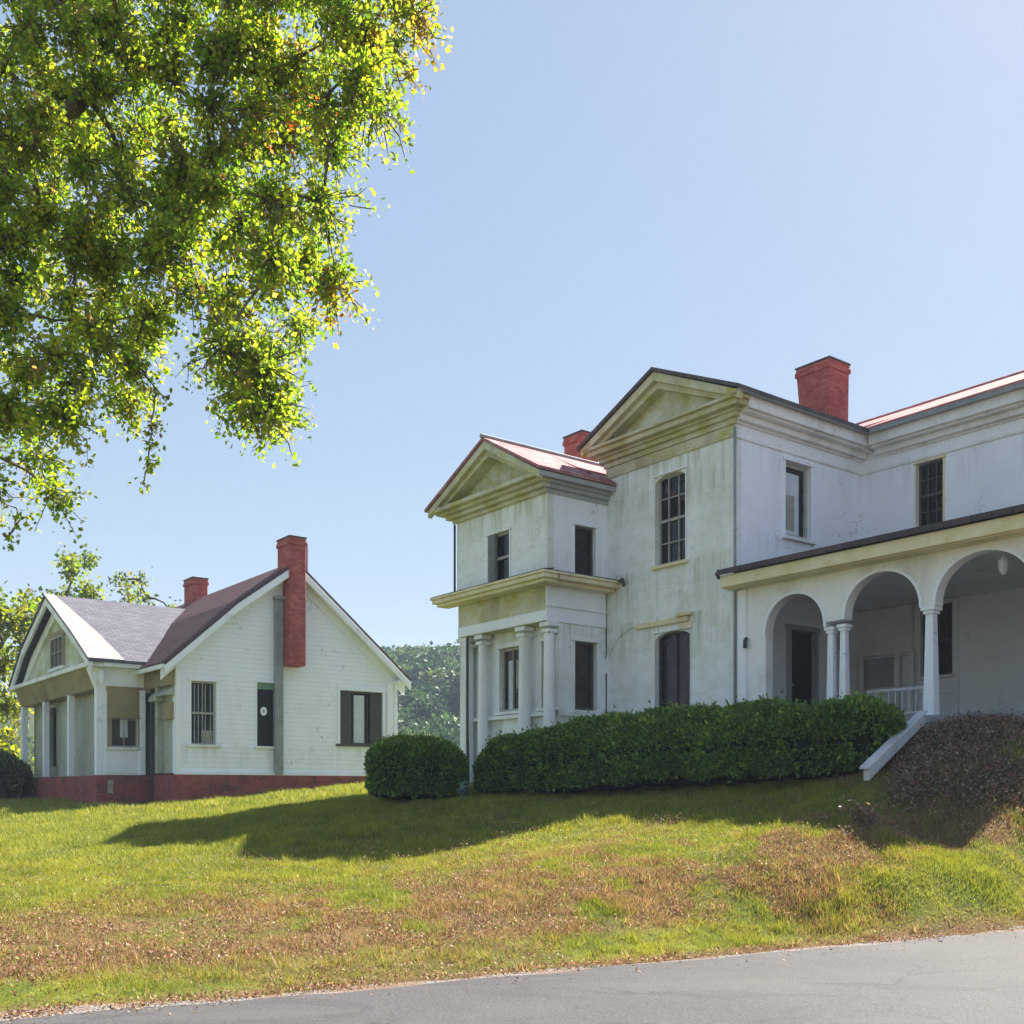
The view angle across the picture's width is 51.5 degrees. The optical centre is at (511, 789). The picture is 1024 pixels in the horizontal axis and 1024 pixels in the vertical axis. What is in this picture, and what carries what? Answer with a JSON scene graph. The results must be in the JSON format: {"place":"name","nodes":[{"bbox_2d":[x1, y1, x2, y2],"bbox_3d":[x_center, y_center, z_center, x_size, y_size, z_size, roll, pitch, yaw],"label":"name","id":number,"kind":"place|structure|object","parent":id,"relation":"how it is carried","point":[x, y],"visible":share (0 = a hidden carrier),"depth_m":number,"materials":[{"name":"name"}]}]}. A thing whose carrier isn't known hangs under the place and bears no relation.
{"place":"outdoors","nodes":[
{"label":"outdoors","id":0,"kind":"place"},
{"bbox_2d":[0,697,459,773],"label":"hill","id":1,"kind":"structure","parent":0,"point":[31,724],"depth_m":165.97,"materials":[{"name":"green plant"}]},
{"bbox_2d":[0,641,459,769],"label":"wooded hillside","id":2,"kind":"structure","parent":1,"relation":"on","point":[428,700],"depth_m":153.94,"materials":[{"name":"green plant"}]},
{"bbox_2d":[0,931,1023,1023],"bbox_3d":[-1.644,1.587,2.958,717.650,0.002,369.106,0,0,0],"label":"road","id":3,"kind":"structure","parent":0,"point":[972,979],"depth_m":8.17,"materials":[{"name":"grey asphalt"}]},
{"bbox_2d":[0,723,1023,1011],"bbox_3d":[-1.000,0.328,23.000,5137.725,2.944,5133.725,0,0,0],"label":"ground","id":4,"kind":"structure","parent":0,"point":[966,911],"depth_m":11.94,"materials":[{"name":"green plant"}]},
{"bbox_2d":[0,750,34,799],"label":"shrub","id":5,"kind":"object","parent":4,"relation":"on","point":[16,777],"visible":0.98,"depth_m":35.52,"materials":[{"name":"green plant"}]},
{"bbox_2d":[0,580,42,768],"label":"tree","id":6,"kind":"object","parent":4,"relation":"on","point":[18,622],"visible":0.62,"depth_m":38.64,"materials":[{"name":"green plant"}]},
{"bbox_2d":[35,542,112,604],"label":"tree","id":7,"kind":"object","parent":4,"relation":"on","point":[70,568],"visible":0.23,"depth_m":46.03,"materials":[{"name":"green plant"}]},
{"bbox_2d":[101,566,180,692],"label":"tree","id":8,"kind":"object","parent":4,"relation":"on","point":[145,597],"visible":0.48,"depth_m":50.25,"materials":[{"name":"green plant"}]},
{"bbox_2d":[8,535,410,803],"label":"cottage","id":9,"kind":"structure","parent":4,"relation":"on","point":[288,672],"depth_m":31.84,"materials":[{"name":"wood"}]},
{"bbox_2d":[47,629,65,672],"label":"window","id":10,"kind":"structure","parent":9,"relation":"in","point":[57,639],"depth_m":34.35,"materials":[{"name":"grey glass"}]},
{"bbox_2d":[105,686,142,749],"bbox_3d":[-11.397,-2.105,31.221,1.100,1.850,0.200,0,0,-37],"label":"window","id":11,"kind":"structure","parent":9,"relation":"in","point":[122,734],"depth_m":31.24,"materials":[{"name":"grey glass"}]},
{"bbox_2d":[187,677,220,747],"bbox_3d":[-8.876,-2.220,30.524,0.980,1.981,0.230,0,0,-37],"label":"window","id":12,"kind":"structure","parent":9,"relation":"in","point":[201,694],"depth_m":30.60,"materials":[{"name":"white paint"}]},
{"bbox_2d":[254,680,274,748],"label":"window","id":13,"kind":"structure","parent":9,"relation":"in","point":[264,689],"depth_m":31.67,"materials":[{"name":"white paint"}]},
{"bbox_2d":[336,686,386,746],"bbox_3d":[-4.777,-2.310,33.652,1.830,1.880,0.220,0,0,-37],"label":"window","id":14,"kind":"structure","parent":9,"relation":"in","point":[359,714],"depth_m":33.70,"materials":[{"name":"white paint"}]},
{"bbox_2d":[0,0,453,551],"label":"foreground tree","id":15,"kind":"object","parent":4,"relation":"on","point":[60,130],"visible":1,"depth_m":9.74,"materials":[{"name":"green plant"}]},
{"bbox_2d":[363,728,469,800],"bbox_3d":[-1.952,-0.531,21.970,2.183,1.600,2.526,0,0,0],"label":"round bush","id":16,"kind":"object","parent":4,"relation":"on","point":[406,767],"visible":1,"depth_m":21.11,"materials":[{"name":"green plant"}]},
{"bbox_2d":[456,780,469,797],"bbox_3d":[-0.972,0.009,20.911,0.306,0.444,0.234,0,0,-36],"label":"seedling","id":17,"kind":"object","parent":4,"relation":"on","point":[462,789],"visible":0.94,"depth_m":20.89,"materials":[{"name":"green plant"}]},
{"bbox_2d":[0,732,1023,1018],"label":"dry weeds","id":18,"kind":"object","parent":4,"relation":"on","point":[78,918],"visible":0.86,"depth_m":11.25,"materials":[{"name":"brown plant"}]},
{"bbox_2d":[471,689,908,793],"bbox_3d":[2.931,-0.811,19.738,8.946,1.947,2.608,0,0,42],"label":"hedge","id":19,"kind":"object","parent":4,"relation":"on","point":[761,740],"visible":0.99,"depth_m":18.50,"materials":[{"name":"green plant"}]},
{"bbox_2d":[424,355,1023,783],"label":"mansion","id":20,"kind":"structure","parent":4,"relation":"on","point":[692,539],"depth_m":23.52,"materials":[{"name":"white paint"}]},
{"bbox_2d":[485,527,511,582],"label":"window","id":21,"kind":"structure","parent":20,"relation":"in","point":[498,546],"depth_m":25.55,"materials":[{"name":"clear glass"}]},
{"bbox_2d":[494,641,518,715],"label":"window","id":22,"kind":"structure","parent":20,"relation":"in","point":[510,656],"depth_m":25.92,"materials":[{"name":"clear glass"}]},
{"bbox_2d":[536,635,558,711],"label":"window","id":23,"kind":"structure","parent":20,"relation":"in","point":[541,640],"depth_m":24.71,"materials":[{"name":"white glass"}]},
{"bbox_2d":[572,522,597,575],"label":"window","id":24,"kind":"structure","parent":20,"relation":"in","point":[582,537],"depth_m":24.84,"materials":[{"name":"black glass"}]},
{"bbox_2d":[570,636,602,713],"bbox_3d":[1.688,-2.660,24.781,0.920,1.761,0.260,0,0,-37],"label":"window","id":25,"kind":"structure","parent":20,"relation":"in","point":[582,653],"depth_m":24.90,"materials":[{"name":"black glass"}]},
{"bbox_2d":[650,465,688,570],"bbox_3d":[3.530,-5.985,23.483,0.250,2.109,1.080,0,0,-37],"label":"window","id":26,"kind":"structure","parent":20,"relation":"in","point":[672,484],"depth_m":23.59,"materials":[{"name":"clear glass"}]},
{"bbox_2d":[653,627,691,707],"bbox_3d":[3.577,-2.578,23.430,0.260,1.896,1.200,0,0,-37],"label":"window","id":27,"kind":"structure","parent":20,"relation":"in","point":[675,644],"depth_m":23.58,"materials":[{"name":"black glass"}]},
{"bbox_2d":[782,455,816,544],"bbox_3d":[6.238,-6.324,23.275,1.100,1.788,0.240,0,0,-37],"label":"window","id":28,"kind":"structure","parent":20,"relation":"in","point":[794,476],"depth_m":23.38,"materials":[{"name":"white paint"}]},
{"bbox_2d":[792,630,811,704],"bbox_3d":[6.360,-2.400,23.413,0.840,2.200,0.130,0,0,-37],"label":"door","id":29,"kind":"structure","parent":20,"relation":"in","point":[801,641],"depth_m":23.46,"materials":[{"name":"black wood"}]},
{"bbox_2d":[913,454,945,526],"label":"window","id":30,"kind":"structure","parent":20,"relation":"in","point":[932,474],"depth_m":23.44,"materials":[{"name":"black glass"}]},
{"bbox_2d":[915,598,956,680],"bbox_3d":[9.302,-3.279,23.220,0.240,1.698,0.970,0,0,-37],"label":"window","id":31,"kind":"structure","parent":20,"relation":"in","point":[945,618],"depth_m":23.20,"materials":[{"name":"black glass"}]},
{"bbox_2d":[834,796,900,827],"bbox_3d":[4.698,0.302,13.999,0.777,0.464,0.701,0,0,-30],"label":"dead weed","id":32,"kind":"object","parent":4,"relation":"on","point":[864,817],"visible":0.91,"depth_m":13.96,"materials":[{"name":"brown plant"}]},
{"bbox_2d":[859,710,926,780],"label":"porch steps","id":33,"kind":"structure","parent":4,"relation":"on","point":[881,756],"depth_m":16.24,"materials":[{"name":"white concrete"}]},
{"bbox_2d":[876,708,1023,814],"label":"dead brush","id":34,"kind":"object","parent":4,"relation":"on","point":[924,746],"visible":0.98,"depth_m":15.69,"materials":[{"name":"brown plant"}]},
{"bbox_2d":[0,925,1023,1020],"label":"road shoulder","id":35,"kind":"object","parent":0,"point":[81,1009],"visible":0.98,"depth_m":8.54},
{"bbox_2d":[0,906,1023,1023],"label":"leaf litter","id":36,"kind":"object","parent":35,"relation":"on","point":[302,986],"visible":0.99,"depth_m":9.28,"materials":[{"name":"brown plant"}]},
{"bbox_2d":[0,0,1023,697],"label":"sky","id":37,"kind":"structure","parent":0,"point":[600,194],"materials":[{"name":"blue"}]}
]}

